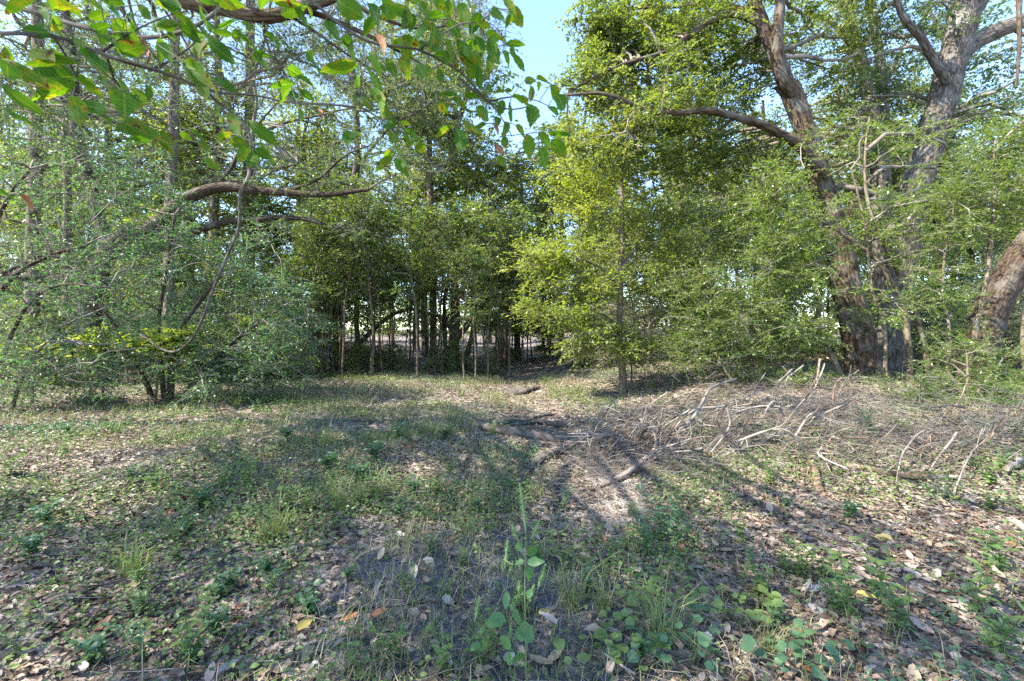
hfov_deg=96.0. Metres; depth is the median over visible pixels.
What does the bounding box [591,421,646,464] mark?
dead branch
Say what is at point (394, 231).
background tree
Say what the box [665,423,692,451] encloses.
dead branch
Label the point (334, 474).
weed
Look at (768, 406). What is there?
dead branch
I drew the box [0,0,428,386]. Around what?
gnarled oak
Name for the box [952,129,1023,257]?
background tree
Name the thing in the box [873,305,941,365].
brush shrub
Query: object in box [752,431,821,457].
dead branch
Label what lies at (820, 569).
weed
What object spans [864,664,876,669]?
fallen leaf
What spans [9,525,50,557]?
weed
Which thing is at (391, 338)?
background tree
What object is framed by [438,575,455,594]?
weed
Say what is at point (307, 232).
thin sapling
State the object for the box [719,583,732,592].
fallen leaf
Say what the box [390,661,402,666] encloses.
fallen leaf
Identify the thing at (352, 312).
thin sapling
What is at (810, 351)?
brush shrub
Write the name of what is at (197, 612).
fallen leaf
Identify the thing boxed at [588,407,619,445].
dead branch
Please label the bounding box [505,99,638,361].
background tree
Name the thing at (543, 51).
sky
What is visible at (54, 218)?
understory tree
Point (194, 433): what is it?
ground cover
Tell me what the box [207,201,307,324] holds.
understory tree
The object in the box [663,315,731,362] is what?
brush shrub
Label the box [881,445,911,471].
dead branch
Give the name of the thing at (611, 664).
fallen leaf
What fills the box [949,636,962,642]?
fallen leaf
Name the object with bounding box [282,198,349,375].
thin sapling
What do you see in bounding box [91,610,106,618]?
fallen leaf
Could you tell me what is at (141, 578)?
fallen leaf
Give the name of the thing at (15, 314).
brush shrub
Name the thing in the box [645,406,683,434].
dead branch
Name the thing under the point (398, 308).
thin sapling
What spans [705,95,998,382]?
yaupon shrub
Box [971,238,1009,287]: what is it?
understory tree
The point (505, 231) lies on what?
thin sapling
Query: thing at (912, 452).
dead branch
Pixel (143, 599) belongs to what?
weed
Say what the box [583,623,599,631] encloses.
fallen leaf
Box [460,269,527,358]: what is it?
understory tree
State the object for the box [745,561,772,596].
weed
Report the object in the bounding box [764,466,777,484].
weed
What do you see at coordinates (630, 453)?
twig litter
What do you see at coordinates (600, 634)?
ground vine
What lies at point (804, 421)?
dead branch
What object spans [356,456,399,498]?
grass tuft
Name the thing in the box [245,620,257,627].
fallen leaf
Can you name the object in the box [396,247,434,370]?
thin sapling
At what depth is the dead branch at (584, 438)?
5.98 m
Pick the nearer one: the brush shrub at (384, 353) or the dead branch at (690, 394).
the dead branch at (690, 394)
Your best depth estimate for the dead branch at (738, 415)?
5.42 m
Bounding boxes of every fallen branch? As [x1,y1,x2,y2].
[168,497,200,520]
[341,600,465,609]
[391,657,424,680]
[474,420,586,442]
[479,418,578,424]
[505,421,567,427]
[513,385,539,394]
[515,436,609,485]
[532,413,587,423]
[574,518,605,528]
[588,468,638,490]
[603,652,634,674]
[611,467,646,483]
[613,418,657,478]
[619,549,676,611]
[674,377,736,437]
[710,420,856,460]
[807,458,866,512]
[833,526,885,533]
[839,462,932,479]
[928,432,957,471]
[932,470,1023,479]
[1003,456,1023,470]
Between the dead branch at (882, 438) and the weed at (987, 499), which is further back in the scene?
the dead branch at (882, 438)
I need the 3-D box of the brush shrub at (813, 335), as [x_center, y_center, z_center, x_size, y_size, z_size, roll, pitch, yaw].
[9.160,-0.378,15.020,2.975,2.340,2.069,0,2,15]
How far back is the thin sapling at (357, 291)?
12.64 m
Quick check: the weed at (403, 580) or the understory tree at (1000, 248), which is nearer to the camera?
the weed at (403, 580)
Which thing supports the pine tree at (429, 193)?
on the ground at (334, 593)
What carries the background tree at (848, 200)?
on the ground at (334, 593)
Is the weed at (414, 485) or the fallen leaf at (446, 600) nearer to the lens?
the fallen leaf at (446, 600)
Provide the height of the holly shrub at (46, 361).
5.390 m
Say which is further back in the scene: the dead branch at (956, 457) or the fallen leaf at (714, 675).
the dead branch at (956, 457)
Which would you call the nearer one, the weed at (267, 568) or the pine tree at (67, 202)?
the weed at (267, 568)
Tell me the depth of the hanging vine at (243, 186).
7.19 m
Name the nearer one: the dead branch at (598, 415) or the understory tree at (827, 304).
the dead branch at (598, 415)
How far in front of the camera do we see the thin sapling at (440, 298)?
16.16 m
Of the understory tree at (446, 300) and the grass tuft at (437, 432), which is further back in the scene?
the understory tree at (446, 300)
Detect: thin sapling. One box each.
[265,242,323,326]
[273,198,343,365]
[274,256,313,372]
[278,186,365,374]
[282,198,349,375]
[286,228,333,360]
[287,217,319,302]
[288,199,352,372]
[289,208,347,369]
[308,197,372,374]
[312,245,345,367]
[316,255,359,374]
[319,182,404,376]
[320,261,355,369]
[325,167,417,375]
[330,244,364,353]
[333,193,402,375]
[342,260,370,371]
[345,231,409,374]
[352,261,373,364]
[357,214,390,363]
[361,265,389,345]
[365,181,439,376]
[370,236,411,371]
[370,250,408,370]
[375,257,408,367]
[385,240,431,368]
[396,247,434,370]
[397,198,448,356]
[404,241,449,372]
[407,195,466,375]
[420,203,461,355]
[429,200,485,371]
[433,214,481,369]
[435,229,495,379]
[437,182,506,374]
[448,238,503,376]
[450,252,498,368]
[451,187,527,377]
[463,240,515,347]
[463,266,501,354]
[473,246,519,374]
[479,201,527,374]
[483,222,524,366]
[485,198,550,376]
[486,262,517,307]
[491,262,522,365]
[500,244,530,364]
[512,235,537,362]
[513,242,547,363]
[517,267,546,367]
[563,256,598,368]
[597,212,638,360]
[608,209,657,355]
[610,182,681,361]
[636,237,670,305]
[652,239,687,359]
[660,226,719,359]
[680,183,747,317]
[682,246,718,316]
[704,236,761,355]
[713,168,781,358]
[714,241,748,297]
[767,251,803,349]
[791,259,823,355]
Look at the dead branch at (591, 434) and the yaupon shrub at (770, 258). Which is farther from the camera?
the yaupon shrub at (770, 258)
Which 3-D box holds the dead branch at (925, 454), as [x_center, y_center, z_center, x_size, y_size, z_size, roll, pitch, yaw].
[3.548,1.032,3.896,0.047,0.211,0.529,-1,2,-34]
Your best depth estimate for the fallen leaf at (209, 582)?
2.62 m
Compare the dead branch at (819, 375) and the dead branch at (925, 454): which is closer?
the dead branch at (925, 454)
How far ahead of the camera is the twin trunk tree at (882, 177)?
13.51 m
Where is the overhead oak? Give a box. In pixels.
[0,0,522,171]
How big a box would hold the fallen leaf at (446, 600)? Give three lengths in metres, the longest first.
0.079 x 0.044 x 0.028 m
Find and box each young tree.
[263,209,409,369]
[402,193,490,366]
[409,209,516,369]
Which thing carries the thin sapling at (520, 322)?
on the ground at (334, 593)
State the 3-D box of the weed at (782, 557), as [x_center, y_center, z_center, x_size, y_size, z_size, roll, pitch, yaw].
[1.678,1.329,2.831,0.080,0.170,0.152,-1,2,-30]
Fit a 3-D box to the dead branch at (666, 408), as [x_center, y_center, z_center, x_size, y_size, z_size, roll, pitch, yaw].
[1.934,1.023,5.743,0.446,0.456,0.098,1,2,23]
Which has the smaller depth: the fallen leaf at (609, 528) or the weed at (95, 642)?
the weed at (95, 642)
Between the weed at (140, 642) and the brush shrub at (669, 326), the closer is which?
the weed at (140, 642)
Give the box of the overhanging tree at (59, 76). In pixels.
[0,0,571,211]
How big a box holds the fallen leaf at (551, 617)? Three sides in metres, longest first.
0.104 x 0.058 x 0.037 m
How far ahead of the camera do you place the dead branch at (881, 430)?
4.76 m
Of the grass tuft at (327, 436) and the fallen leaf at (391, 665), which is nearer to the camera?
the fallen leaf at (391, 665)
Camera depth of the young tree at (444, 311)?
16.42 m
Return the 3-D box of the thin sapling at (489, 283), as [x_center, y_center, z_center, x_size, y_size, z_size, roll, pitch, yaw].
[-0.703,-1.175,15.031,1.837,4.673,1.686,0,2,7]
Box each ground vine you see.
[179,462,280,528]
[552,610,664,680]
[591,575,682,621]
[606,595,774,678]
[683,564,798,633]
[698,619,873,678]
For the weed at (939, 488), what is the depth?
3.62 m
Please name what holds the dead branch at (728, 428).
on the ground at (334, 593)
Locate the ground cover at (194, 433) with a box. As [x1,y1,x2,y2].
[0,357,1023,680]
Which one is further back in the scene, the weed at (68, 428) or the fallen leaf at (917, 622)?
the weed at (68, 428)
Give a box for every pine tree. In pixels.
[0,0,143,375]
[0,0,157,347]
[123,2,253,375]
[181,0,302,329]
[360,0,489,363]
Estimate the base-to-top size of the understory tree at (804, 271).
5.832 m
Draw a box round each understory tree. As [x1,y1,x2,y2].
[0,172,138,325]
[0,173,95,329]
[0,179,60,330]
[41,179,158,363]
[77,196,204,370]
[114,182,228,309]
[175,257,205,309]
[182,214,277,325]
[188,251,259,327]
[197,243,273,331]
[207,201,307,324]
[220,228,293,309]
[243,257,340,374]
[265,225,364,333]
[292,235,385,357]
[351,237,451,367]
[359,286,402,347]
[361,238,419,351]
[403,237,478,334]
[446,237,530,362]
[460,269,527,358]
[477,289,527,341]
[496,262,555,361]
[514,251,565,357]
[524,272,573,355]
[532,283,566,340]
[535,235,623,357]
[563,221,635,329]
[570,165,725,364]
[574,202,677,323]
[643,170,771,308]
[652,265,704,337]
[675,245,738,329]
[740,248,805,332]
[745,270,809,334]
[747,212,829,325]
[800,261,833,322]
[801,208,876,329]
[801,219,872,326]
[820,209,875,329]
[821,235,873,315]
[915,207,993,323]
[918,179,1023,308]
[948,242,995,281]
[961,243,1023,309]
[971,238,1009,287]
[978,210,1020,303]
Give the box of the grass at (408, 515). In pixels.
[0,355,1023,680]
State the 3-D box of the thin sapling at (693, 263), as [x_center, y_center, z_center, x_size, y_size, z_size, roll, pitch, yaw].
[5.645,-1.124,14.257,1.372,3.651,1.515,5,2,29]
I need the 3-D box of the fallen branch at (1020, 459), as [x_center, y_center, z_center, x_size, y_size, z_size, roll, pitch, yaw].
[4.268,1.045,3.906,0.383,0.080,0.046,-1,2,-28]
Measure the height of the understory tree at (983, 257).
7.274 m
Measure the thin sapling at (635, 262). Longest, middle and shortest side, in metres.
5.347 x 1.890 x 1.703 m
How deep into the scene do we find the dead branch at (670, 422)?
5.49 m
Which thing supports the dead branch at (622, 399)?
on the twig litter at (630, 453)
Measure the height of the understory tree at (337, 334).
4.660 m
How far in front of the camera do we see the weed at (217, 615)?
2.20 m
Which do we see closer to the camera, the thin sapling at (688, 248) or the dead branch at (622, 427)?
the dead branch at (622, 427)
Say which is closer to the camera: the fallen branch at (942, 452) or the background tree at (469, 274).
the fallen branch at (942, 452)
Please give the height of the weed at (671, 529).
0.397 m
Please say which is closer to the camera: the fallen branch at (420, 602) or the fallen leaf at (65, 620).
the fallen leaf at (65, 620)
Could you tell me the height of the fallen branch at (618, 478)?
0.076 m
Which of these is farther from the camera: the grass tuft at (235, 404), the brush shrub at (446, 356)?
the brush shrub at (446, 356)
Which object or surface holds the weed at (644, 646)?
on the ground at (334, 593)
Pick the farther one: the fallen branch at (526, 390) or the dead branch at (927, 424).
the fallen branch at (526, 390)
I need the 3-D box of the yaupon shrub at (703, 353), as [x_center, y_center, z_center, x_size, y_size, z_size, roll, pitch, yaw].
[4.181,-1.209,8.817,3.466,4.344,2.610,0,2,0]
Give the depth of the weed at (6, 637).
2.05 m
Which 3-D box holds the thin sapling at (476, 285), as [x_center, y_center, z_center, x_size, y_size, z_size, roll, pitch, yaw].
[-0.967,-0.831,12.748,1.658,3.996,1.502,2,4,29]
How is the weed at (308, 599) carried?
on the ground at (334, 593)
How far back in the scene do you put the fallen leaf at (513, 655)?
2.01 m
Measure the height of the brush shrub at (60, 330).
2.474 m
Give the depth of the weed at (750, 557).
2.80 m
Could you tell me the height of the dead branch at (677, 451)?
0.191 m
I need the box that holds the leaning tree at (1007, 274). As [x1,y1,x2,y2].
[953,0,1023,380]
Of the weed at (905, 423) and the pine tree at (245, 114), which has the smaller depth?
the weed at (905, 423)
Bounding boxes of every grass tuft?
[51,508,173,579]
[149,513,205,542]
[218,391,243,408]
[231,478,333,539]
[246,512,279,543]
[281,408,292,419]
[309,468,349,500]
[311,461,380,512]
[319,421,340,445]
[326,461,387,503]
[353,423,379,443]
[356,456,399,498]
[393,404,420,419]
[419,411,437,426]
[423,417,444,437]
[449,383,466,395]
[478,417,500,435]
[536,549,620,614]
[561,553,652,617]
[570,379,587,393]
[610,565,720,652]
[620,490,651,517]
[643,375,665,388]
[724,595,811,658]
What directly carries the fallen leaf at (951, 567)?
on the ground at (334, 593)
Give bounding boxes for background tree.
[0,74,103,292]
[0,143,19,282]
[1,102,151,270]
[3,0,197,336]
[89,36,305,299]
[112,85,271,279]
[113,129,240,267]
[204,77,353,309]
[231,206,292,271]
[239,91,384,339]
[314,155,414,341]
[334,0,549,363]
[358,117,495,357]
[369,206,412,343]
[374,144,456,349]
[403,240,421,344]
[442,197,498,347]
[463,189,514,343]
[473,163,566,359]
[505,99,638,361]
[523,117,595,340]
[554,187,643,260]
[573,138,656,275]
[623,74,739,353]
[642,133,742,274]
[688,106,819,332]
[730,100,845,332]
[738,180,815,280]
[768,40,953,348]
[806,160,925,244]
[833,0,1023,342]
[847,126,1002,343]
[848,108,967,278]
[910,98,1021,318]
[916,135,1023,309]
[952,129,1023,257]
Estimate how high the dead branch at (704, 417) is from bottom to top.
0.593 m
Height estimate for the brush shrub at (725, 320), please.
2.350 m
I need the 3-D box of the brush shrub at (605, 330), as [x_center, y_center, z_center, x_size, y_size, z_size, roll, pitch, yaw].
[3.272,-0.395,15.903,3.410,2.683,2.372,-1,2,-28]
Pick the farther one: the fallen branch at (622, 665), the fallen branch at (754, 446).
the fallen branch at (754, 446)
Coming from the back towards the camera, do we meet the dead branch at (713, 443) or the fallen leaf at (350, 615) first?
the dead branch at (713, 443)
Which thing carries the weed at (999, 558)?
on the ground at (334, 593)
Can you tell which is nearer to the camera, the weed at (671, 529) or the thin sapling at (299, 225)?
the weed at (671, 529)
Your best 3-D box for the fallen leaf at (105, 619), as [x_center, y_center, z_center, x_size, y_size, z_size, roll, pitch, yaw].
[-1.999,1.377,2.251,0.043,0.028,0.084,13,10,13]
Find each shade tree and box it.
[0,0,522,297]
[805,0,1023,373]
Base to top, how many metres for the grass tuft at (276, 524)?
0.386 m
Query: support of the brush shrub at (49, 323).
on the ground at (334, 593)
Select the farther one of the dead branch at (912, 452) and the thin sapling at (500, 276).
the thin sapling at (500, 276)
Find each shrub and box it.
[0,110,193,415]
[0,288,106,366]
[0,291,76,377]
[0,292,42,334]
[0,321,205,404]
[2,293,76,363]
[5,154,348,410]
[71,297,168,384]
[103,310,152,373]
[104,298,161,370]
[116,293,193,370]
[122,286,206,366]
[147,304,280,384]
[148,290,258,366]
[153,297,233,356]
[165,304,266,382]
[177,326,229,380]
[180,292,328,382]
[211,291,322,372]
[273,304,324,370]
[315,334,352,368]
[329,335,376,373]
[347,336,371,357]
[357,342,380,369]
[376,338,387,359]
[376,342,409,372]
[383,339,408,361]
[419,328,481,373]
[471,350,508,373]
[474,351,504,373]
[490,332,519,360]
[530,332,564,356]
[553,299,653,367]
[562,274,714,381]
[564,295,668,366]
[574,296,646,364]
[627,305,670,359]
[637,169,826,388]
[652,272,767,362]
[653,299,722,345]
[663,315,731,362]
[688,294,763,357]
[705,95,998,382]
[725,317,806,364]
[747,310,818,359]
[751,358,919,391]
[772,294,839,358]
[790,313,840,358]
[820,304,915,358]
[867,289,950,354]
[867,322,1023,403]
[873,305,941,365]
[891,99,1023,391]
[911,269,1023,367]
[911,273,1021,367]
[912,279,1023,360]
[957,287,1023,369]
[1002,316,1019,368]
[1004,299,1023,365]
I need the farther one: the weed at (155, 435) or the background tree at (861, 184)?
the background tree at (861, 184)
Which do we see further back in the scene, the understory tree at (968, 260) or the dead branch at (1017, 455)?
the understory tree at (968, 260)
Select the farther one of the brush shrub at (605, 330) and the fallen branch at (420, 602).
the brush shrub at (605, 330)
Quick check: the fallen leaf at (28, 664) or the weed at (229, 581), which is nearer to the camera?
the fallen leaf at (28, 664)
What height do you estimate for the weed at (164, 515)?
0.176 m
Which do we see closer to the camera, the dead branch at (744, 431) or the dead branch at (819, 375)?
the dead branch at (744, 431)
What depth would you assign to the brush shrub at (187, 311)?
13.07 m
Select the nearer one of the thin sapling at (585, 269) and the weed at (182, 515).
the weed at (182, 515)
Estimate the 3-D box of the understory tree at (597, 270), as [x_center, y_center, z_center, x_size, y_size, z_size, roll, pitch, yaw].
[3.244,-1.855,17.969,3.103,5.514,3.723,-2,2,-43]
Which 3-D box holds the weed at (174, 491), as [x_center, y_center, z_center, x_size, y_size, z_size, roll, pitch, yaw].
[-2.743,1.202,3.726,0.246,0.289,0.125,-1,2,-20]
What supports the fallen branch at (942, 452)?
on the ground at (334, 593)
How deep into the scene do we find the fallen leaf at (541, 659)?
1.99 m
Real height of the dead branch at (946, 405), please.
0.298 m
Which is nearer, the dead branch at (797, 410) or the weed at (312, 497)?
the weed at (312, 497)
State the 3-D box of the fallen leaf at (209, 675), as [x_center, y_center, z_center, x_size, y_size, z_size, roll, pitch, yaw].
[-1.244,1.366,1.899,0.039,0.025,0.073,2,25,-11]
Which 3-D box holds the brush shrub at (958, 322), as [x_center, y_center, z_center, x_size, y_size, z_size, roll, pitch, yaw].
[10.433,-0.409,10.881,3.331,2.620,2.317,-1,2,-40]
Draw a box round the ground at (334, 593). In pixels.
[0,329,1023,680]
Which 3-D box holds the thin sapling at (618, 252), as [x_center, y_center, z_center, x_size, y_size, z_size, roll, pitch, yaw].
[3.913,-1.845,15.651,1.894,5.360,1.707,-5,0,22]
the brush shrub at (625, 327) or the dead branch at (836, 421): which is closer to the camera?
the dead branch at (836, 421)
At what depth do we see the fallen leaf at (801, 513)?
3.55 m
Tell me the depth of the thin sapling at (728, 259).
15.33 m
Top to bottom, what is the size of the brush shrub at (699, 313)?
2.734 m
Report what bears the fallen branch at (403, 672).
on the ground at (334, 593)
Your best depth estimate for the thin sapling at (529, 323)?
19.58 m
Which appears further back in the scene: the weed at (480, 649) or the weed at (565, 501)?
the weed at (565, 501)
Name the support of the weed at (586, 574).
on the ground at (334, 593)
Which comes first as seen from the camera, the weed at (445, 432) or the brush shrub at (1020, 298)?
the weed at (445, 432)
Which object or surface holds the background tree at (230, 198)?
on the ground at (334, 593)
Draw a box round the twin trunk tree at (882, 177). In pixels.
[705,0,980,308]
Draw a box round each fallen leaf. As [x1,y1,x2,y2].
[0,631,14,641]
[17,661,32,669]
[20,606,33,617]
[34,616,57,622]
[59,618,68,624]
[71,660,88,673]
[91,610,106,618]
[93,615,111,630]
[126,575,145,587]
[185,610,201,625]
[191,622,200,627]
[202,578,220,587]
[204,661,214,680]
[218,659,239,673]
[235,603,246,608]
[239,670,250,679]
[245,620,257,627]
[259,667,270,674]
[287,620,297,624]
[295,613,304,618]
[297,618,311,630]
[301,645,314,664]
[309,660,319,668]
[338,612,357,620]
[369,607,387,618]
[374,579,383,587]
[377,547,383,559]
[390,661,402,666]
[408,607,418,614]
[410,565,417,577]
[423,556,434,566]
[442,594,453,604]
[503,652,518,666]
[517,645,524,659]
[529,655,552,663]
[538,612,556,623]
[539,608,549,614]
[547,649,562,660]
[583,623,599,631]
[604,524,613,530]
[606,627,619,632]
[606,658,614,672]
[646,648,661,657]
[668,633,682,649]
[696,578,701,586]
[709,671,722,680]
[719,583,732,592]
[742,675,753,680]
[766,501,772,510]
[796,511,805,516]
[801,579,810,591]
[804,663,810,672]
[805,583,820,590]
[805,603,826,612]
[819,618,835,627]
[852,575,866,583]
[854,566,871,578]
[855,590,876,598]
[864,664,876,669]
[873,673,884,679]
[875,533,891,540]
[903,564,915,571]
[906,550,913,559]
[906,663,921,680]
[909,616,933,632]
[932,568,940,578]
[947,596,957,601]
[949,566,965,572]
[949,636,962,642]
[949,651,963,661]
[956,508,968,512]
[958,598,968,607]
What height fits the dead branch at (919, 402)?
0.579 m
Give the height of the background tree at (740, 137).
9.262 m
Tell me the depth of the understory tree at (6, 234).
14.06 m
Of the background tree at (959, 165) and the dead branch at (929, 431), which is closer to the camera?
the dead branch at (929, 431)
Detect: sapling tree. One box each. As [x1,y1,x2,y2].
[409,123,589,369]
[491,108,711,393]
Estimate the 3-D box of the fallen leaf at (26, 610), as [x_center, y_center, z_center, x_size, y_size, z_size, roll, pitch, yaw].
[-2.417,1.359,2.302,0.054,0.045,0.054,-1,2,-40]
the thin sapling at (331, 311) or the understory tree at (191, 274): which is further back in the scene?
the understory tree at (191, 274)
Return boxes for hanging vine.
[139,0,270,352]
[251,29,277,170]
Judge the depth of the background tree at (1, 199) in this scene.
28.12 m
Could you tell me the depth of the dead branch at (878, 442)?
4.17 m
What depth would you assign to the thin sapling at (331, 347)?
13.69 m
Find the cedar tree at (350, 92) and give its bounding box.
[143,0,470,374]
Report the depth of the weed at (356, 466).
4.36 m
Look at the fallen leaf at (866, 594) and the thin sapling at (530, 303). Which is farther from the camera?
the thin sapling at (530, 303)
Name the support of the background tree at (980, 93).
on the ground at (334, 593)
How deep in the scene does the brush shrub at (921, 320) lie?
14.48 m
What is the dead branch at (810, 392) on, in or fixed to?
on the ground at (334, 593)
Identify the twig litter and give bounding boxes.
[534,359,1023,525]
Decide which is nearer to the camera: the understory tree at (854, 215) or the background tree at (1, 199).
the understory tree at (854, 215)
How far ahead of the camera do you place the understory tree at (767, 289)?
21.16 m
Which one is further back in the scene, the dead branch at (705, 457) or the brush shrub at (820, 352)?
the brush shrub at (820, 352)
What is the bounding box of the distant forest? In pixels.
[0,281,946,336]
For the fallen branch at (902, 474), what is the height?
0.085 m
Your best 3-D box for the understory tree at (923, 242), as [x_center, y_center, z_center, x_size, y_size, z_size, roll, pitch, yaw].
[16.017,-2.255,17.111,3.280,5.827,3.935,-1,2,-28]
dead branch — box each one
[543,417,633,446]
[552,430,604,450]
[558,429,638,437]
[561,422,641,450]
[578,419,643,461]
[582,433,615,449]
[583,418,645,472]
[586,416,662,465]
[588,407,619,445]
[589,418,622,449]
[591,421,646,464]
[592,445,657,455]
[593,436,646,453]
[593,437,640,451]
[594,398,659,412]
[594,435,629,466]
[595,419,643,441]
[596,408,669,450]
[597,422,626,466]
[599,402,635,425]
[600,420,639,453]
[600,431,650,464]
[603,411,681,457]
[608,404,664,450]
[611,416,644,456]
[615,431,673,459]
[617,413,664,445]
[627,381,673,420]
[629,392,667,420]
[631,426,661,455]
[635,409,689,452]
[635,442,708,463]
[636,446,692,487]
[638,447,701,457]
[643,415,720,446]
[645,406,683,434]
[647,417,678,458]
[648,434,736,472]
[649,405,686,438]
[651,418,681,443]
[651,436,724,450]
[652,373,722,409]
[653,424,761,458]
[655,411,699,455]
[658,412,730,440]
[659,404,724,440]
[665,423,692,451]
[668,371,715,415]
[669,383,713,418]
[671,423,735,468]
[684,409,724,442]
[691,397,733,445]
[698,407,731,463]
[708,390,758,423]
[708,404,731,442]
[708,405,779,421]
[709,403,751,423]
[712,388,764,410]
[715,411,771,437]
[727,413,748,450]
[729,423,748,453]
[730,373,765,410]
[733,417,805,455]
[736,390,754,446]
[736,416,818,459]
[737,401,784,430]
[746,414,812,433]
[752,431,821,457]
[762,368,792,411]
[763,401,827,411]
[771,365,803,407]
[774,424,874,452]
[775,397,865,447]
[776,400,828,447]
[783,398,804,427]
[786,405,820,434]
[790,440,839,451]
[792,398,855,414]
[794,372,832,430]
[794,393,852,419]
[794,412,824,439]
[794,425,871,467]
[796,403,847,424]
[799,401,849,417]
[800,435,867,456]
[804,363,824,408]
[805,358,821,396]
[807,425,867,465]
[808,409,893,432]
[808,446,856,475]
[811,447,858,475]
[816,465,856,490]
[817,368,850,407]
[817,420,891,455]
[821,377,842,428]
[825,379,846,415]
[829,414,861,451]
[855,435,923,468]
[856,424,896,455]
[878,427,951,467]
[880,440,957,487]
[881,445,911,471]
[885,430,925,479]
[892,425,957,441]
[892,445,974,482]
[894,433,939,460]
[908,404,967,435]
[910,381,920,427]
[910,417,958,453]
[913,385,966,422]
[916,409,949,435]
[920,411,957,449]
[921,445,983,463]
[929,428,982,465]
[930,405,987,453]
[944,418,1006,455]
[953,451,972,498]
[955,422,994,462]
[973,418,1001,444]
[989,416,1023,428]
[1002,444,1023,467]
[1011,409,1023,433]
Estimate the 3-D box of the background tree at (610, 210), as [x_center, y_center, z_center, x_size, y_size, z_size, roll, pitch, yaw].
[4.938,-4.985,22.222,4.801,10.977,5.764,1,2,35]
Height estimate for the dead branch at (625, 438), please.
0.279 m
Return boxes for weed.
[0,449,27,475]
[0,475,14,500]
[0,614,27,654]
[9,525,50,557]
[27,498,63,525]
[56,434,72,458]
[62,422,71,431]
[66,622,114,666]
[106,598,149,660]
[120,555,151,585]
[122,462,136,476]
[126,569,150,613]
[135,464,167,490]
[148,422,163,443]
[153,507,173,520]
[154,470,189,502]
[168,595,216,660]
[169,534,182,559]
[170,491,198,524]
[178,639,205,663]
[179,513,199,533]
[185,475,211,506]
[196,483,215,505]
[202,606,229,634]
[208,573,226,598]
[210,436,218,452]
[213,462,231,490]
[216,567,241,589]
[236,455,260,484]
[249,563,285,592]
[255,550,278,574]
[278,423,293,438]
[282,486,295,508]
[293,486,318,511]
[296,578,323,617]
[317,451,337,469]
[323,467,341,486]
[338,632,377,680]
[341,565,355,579]
[347,458,369,480]
[363,440,384,459]
[368,621,408,661]
[391,499,407,515]
[392,422,405,436]
[395,562,415,589]
[406,474,422,494]
[420,532,438,551]
[424,621,457,675]
[427,469,448,494]
[437,424,453,438]
[438,455,456,474]
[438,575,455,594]
[457,548,467,567]
[463,627,496,667]
[471,483,545,680]
[471,495,482,510]
[476,606,499,658]
[482,454,497,472]
[511,568,531,612]
[529,537,550,558]
[539,521,581,571]
[561,484,578,511]
[572,446,585,459]
[578,566,594,592]
[608,533,625,561]
[619,492,651,554]
[629,480,690,540]
[634,627,654,660]
[643,493,702,548]
[712,484,740,510]
[732,509,747,541]
[733,530,757,571]
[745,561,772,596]
[760,476,767,492]
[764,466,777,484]
[766,603,787,628]
[773,547,796,567]
[778,525,794,547]
[778,550,792,572]
[780,497,793,507]
[792,541,815,577]
[805,544,836,578]
[810,418,824,444]
[816,568,857,614]
[822,550,861,617]
[835,458,848,474]
[840,496,862,519]
[848,534,906,601]
[856,398,874,433]
[866,422,884,438]
[878,563,922,631]
[897,416,914,432]
[933,477,953,499]
[960,581,1023,661]
[961,530,1009,610]
[966,521,1023,572]
[968,605,1014,647]
[972,453,1012,482]
[980,490,1001,510]
[986,437,1023,466]
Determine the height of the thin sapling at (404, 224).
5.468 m
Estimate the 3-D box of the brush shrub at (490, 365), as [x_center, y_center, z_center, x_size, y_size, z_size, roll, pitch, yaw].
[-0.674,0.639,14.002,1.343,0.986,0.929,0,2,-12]
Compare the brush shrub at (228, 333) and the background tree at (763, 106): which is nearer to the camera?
the brush shrub at (228, 333)
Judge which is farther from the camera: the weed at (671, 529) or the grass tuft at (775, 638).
the weed at (671, 529)
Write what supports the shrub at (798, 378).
on the ground at (334, 593)
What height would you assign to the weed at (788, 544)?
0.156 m
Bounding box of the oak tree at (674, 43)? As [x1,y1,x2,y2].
[541,0,921,375]
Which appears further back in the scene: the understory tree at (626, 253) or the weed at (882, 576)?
the understory tree at (626, 253)
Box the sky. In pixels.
[0,0,1023,328]
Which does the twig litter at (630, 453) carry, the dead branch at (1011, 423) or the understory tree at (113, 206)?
the dead branch at (1011, 423)
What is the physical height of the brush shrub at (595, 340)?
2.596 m
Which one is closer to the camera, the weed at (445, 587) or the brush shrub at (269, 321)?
the weed at (445, 587)
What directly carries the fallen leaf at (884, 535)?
on the ground at (334, 593)
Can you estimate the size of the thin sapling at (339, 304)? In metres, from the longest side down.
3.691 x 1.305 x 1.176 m
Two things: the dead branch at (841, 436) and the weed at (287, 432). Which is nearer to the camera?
the dead branch at (841, 436)
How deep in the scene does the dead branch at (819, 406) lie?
5.34 m
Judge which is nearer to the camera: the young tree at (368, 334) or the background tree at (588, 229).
the young tree at (368, 334)
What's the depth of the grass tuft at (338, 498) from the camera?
3.63 m
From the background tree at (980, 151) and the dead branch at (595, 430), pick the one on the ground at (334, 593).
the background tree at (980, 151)
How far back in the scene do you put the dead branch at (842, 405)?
5.32 m
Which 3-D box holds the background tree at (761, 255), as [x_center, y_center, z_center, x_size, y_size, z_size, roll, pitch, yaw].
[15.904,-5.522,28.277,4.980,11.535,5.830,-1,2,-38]
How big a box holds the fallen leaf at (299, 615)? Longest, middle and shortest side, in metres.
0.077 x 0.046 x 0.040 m
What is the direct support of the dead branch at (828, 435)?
on the ground at (334, 593)
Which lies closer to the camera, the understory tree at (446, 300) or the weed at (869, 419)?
the weed at (869, 419)

